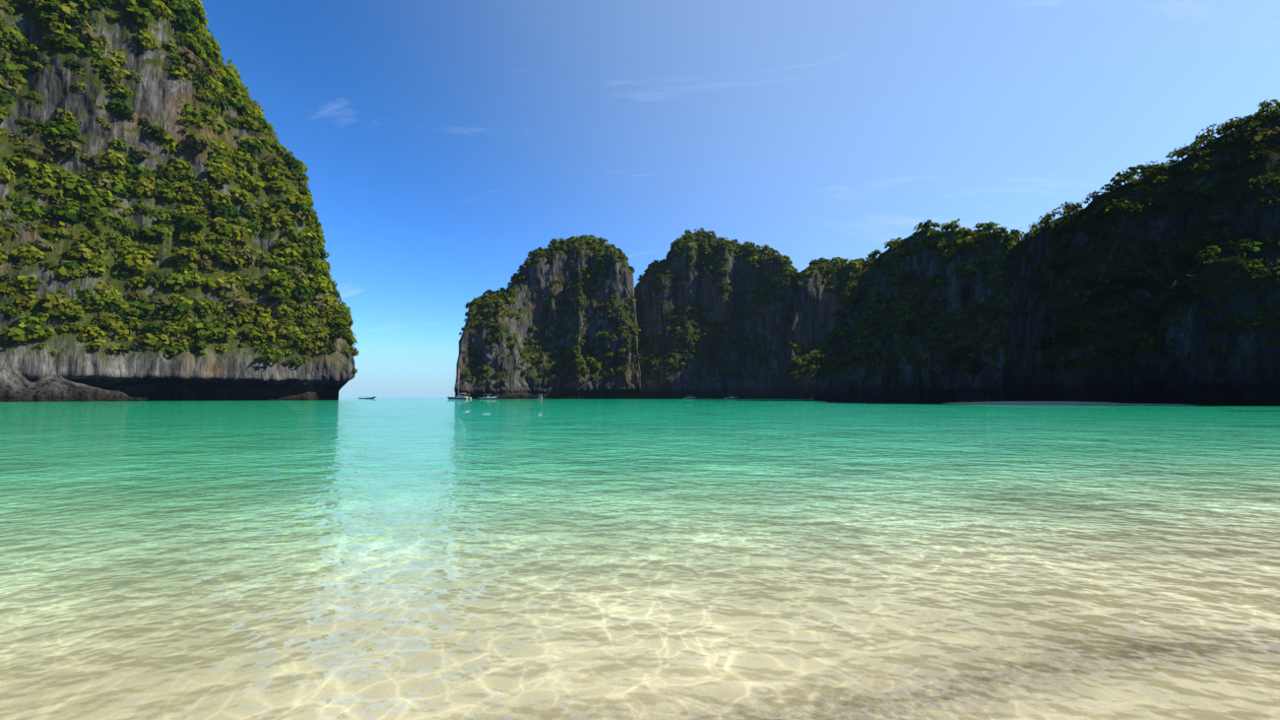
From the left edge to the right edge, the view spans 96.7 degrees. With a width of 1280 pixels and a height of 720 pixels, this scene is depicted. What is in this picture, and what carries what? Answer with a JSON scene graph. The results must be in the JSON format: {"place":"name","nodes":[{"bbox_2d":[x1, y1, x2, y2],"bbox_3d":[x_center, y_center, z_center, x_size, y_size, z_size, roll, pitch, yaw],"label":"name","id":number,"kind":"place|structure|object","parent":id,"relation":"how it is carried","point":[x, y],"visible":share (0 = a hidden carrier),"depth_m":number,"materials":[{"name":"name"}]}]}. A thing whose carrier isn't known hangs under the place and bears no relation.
{"place":"outdoors","nodes":[
{"label":"outdoors","id":0,"kind":"place"},
{"bbox_2d":[0,0,355,400],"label":"cliff","id":1,"kind":"structure","parent":0,"point":[236,371],"depth_m":236.69,"materials":[{"name":"stone"}]},
{"bbox_2d":[0,0,359,374],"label":"trees","id":2,"kind":"object","parent":1,"relation":"on","point":[95,183],"depth_m":243.43,"materials":[{"name":"green plant"}]},
{"bbox_2d":[0,396,1279,719],"bbox_3d":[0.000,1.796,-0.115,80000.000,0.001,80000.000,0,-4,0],"label":"sea water","id":3,"kind":"structure","parent":0,"point":[544,558],"depth_m":6.24,"materials":[{"name":"teal liquid"}]},
{"bbox_2d":[0,366,147,401],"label":"rock","id":4,"kind":"object","parent":3,"relation":"in","point":[16,385],"visible":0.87,"depth_m":204.80,"materials":[{"name":"stone"}]},
{"bbox_2d":[447,372,471,398],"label":"sailboat","id":5,"kind":"object","parent":3,"relation":"on","point":[461,396],"visible":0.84,"depth_m":378.46,"materials":[{"name":"white"}]},
{"bbox_2d":[478,393,496,398],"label":"speed boat","id":6,"kind":"object","parent":3,"relation":"on","point":[487,397],"visible":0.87,"depth_m":376.74,"materials":[{"name":"white"}]},
{"bbox_2d":[682,395,696,398],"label":"speed boat","id":7,"kind":"object","parent":3,"relation":"on","point":[690,397],"visible":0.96,"depth_m":436.03,"materials":[{"name":"white"}]},
{"bbox_2d":[722,395,738,398],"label":"speed boat","id":8,"kind":"object","parent":3,"relation":"on","point":[731,397],"visible":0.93,"depth_m":430.43,"materials":[{"name":"white"}]},
{"bbox_2d":[958,395,991,401],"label":"longtail boat","id":9,"kind":"object","parent":3,"relation":"on","point":[985,400],"visible":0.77,"depth_m":176.95,"materials":[{"name":"white"}]},
{"bbox_2d":[1156,256,1279,405],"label":"rock","id":10,"kind":"object","parent":3,"relation":"in","point":[1246,371],"visible":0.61,"depth_m":117.46,"materials":[{"name":"stone"}]},
{"bbox_2d":[1154,238,1279,365],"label":"trees","id":11,"kind":"object","parent":10,"relation":"attached to","point":[1179,281],"depth_m":124.15,"materials":[{"name":"green plant"}]},
{"bbox_2d":[196,0,1279,396],"label":"sky","id":12,"kind":"structure","parent":0,"point":[442,144],"materials":[{"name":"blue"}]},
{"bbox_2d":[941,400,1189,404],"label":"beach","id":13,"kind":"structure","parent":0,"point":[1056,402],"depth_m":131.89,"materials":[{"name":"beige sand"}]},
{"bbox_2d":[1002,115,1279,404],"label":"cliff","id":14,"kind":"structure","parent":0,"point":[1153,376],"depth_m":140.10,"materials":[{"name":"stone"}]},
{"bbox_2d":[998,98,1279,373],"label":"trees","id":15,"kind":"object","parent":14,"relation":"on","point":[1198,200],"depth_m":143.63,"materials":[{"name":"green plant"}]},
{"bbox_3d":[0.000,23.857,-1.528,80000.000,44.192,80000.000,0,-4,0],"label":"seabed","id":16,"kind":"structure","parent":0,"visible":0},
{"bbox_2d":[453,238,640,398],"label":"rock","id":17,"kind":"object","parent":16,"relation":"on","point":[542,275],"visible":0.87,"depth_m":468.75,"materials":[{"name":"stone"}]},
{"bbox_2d":[458,234,640,383],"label":"trees","id":18,"kind":"object","parent":17,"relation":"on","point":[589,276],"depth_m":471.64,"materials":[{"name":"green plant"}]},
{"bbox_2d":[634,232,797,398],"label":"rock","id":19,"kind":"object","parent":16,"relation":"on","point":[692,378],"visible":0.47,"depth_m":499.80,"materials":[{"name":"stone"}]},
{"bbox_2d":[634,227,799,379],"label":"trees","id":20,"kind":"object","parent":19,"relation":"attached to","point":[721,245],"depth_m":512.96,"materials":[{"name":"green plant"}]},
{"bbox_2d":[785,259,867,398],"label":"rock","id":21,"kind":"object","parent":16,"relation":"on","point":[815,302],"visible":0.38,"depth_m":438.47,"materials":[{"name":"stone"}]},
{"bbox_2d":[782,256,873,380],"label":"trees","id":22,"kind":"object","parent":21,"relation":"attached to","point":[814,354],"depth_m":441.98,"materials":[{"name":"green plant"}]},
{"bbox_2d":[813,227,1012,400],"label":"rock","id":23,"kind":"object","parent":16,"relation":"on","point":[853,381],"visible":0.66,"depth_m":256.40,"materials":[{"name":"stone"}]},
{"bbox_2d":[811,218,1020,380],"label":"trees","id":24,"kind":"object","parent":23,"relation":"on","point":[966,267],"depth_m":258.81,"materials":[{"name":"green plant"}]},
{"bbox_2d":[913,346,1008,401],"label":"rock","id":25,"kind":"object","parent":16,"relation":"on","point":[953,381],"visible":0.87,"depth_m":194.10,"materials":[{"name":"stone"}]}
]}

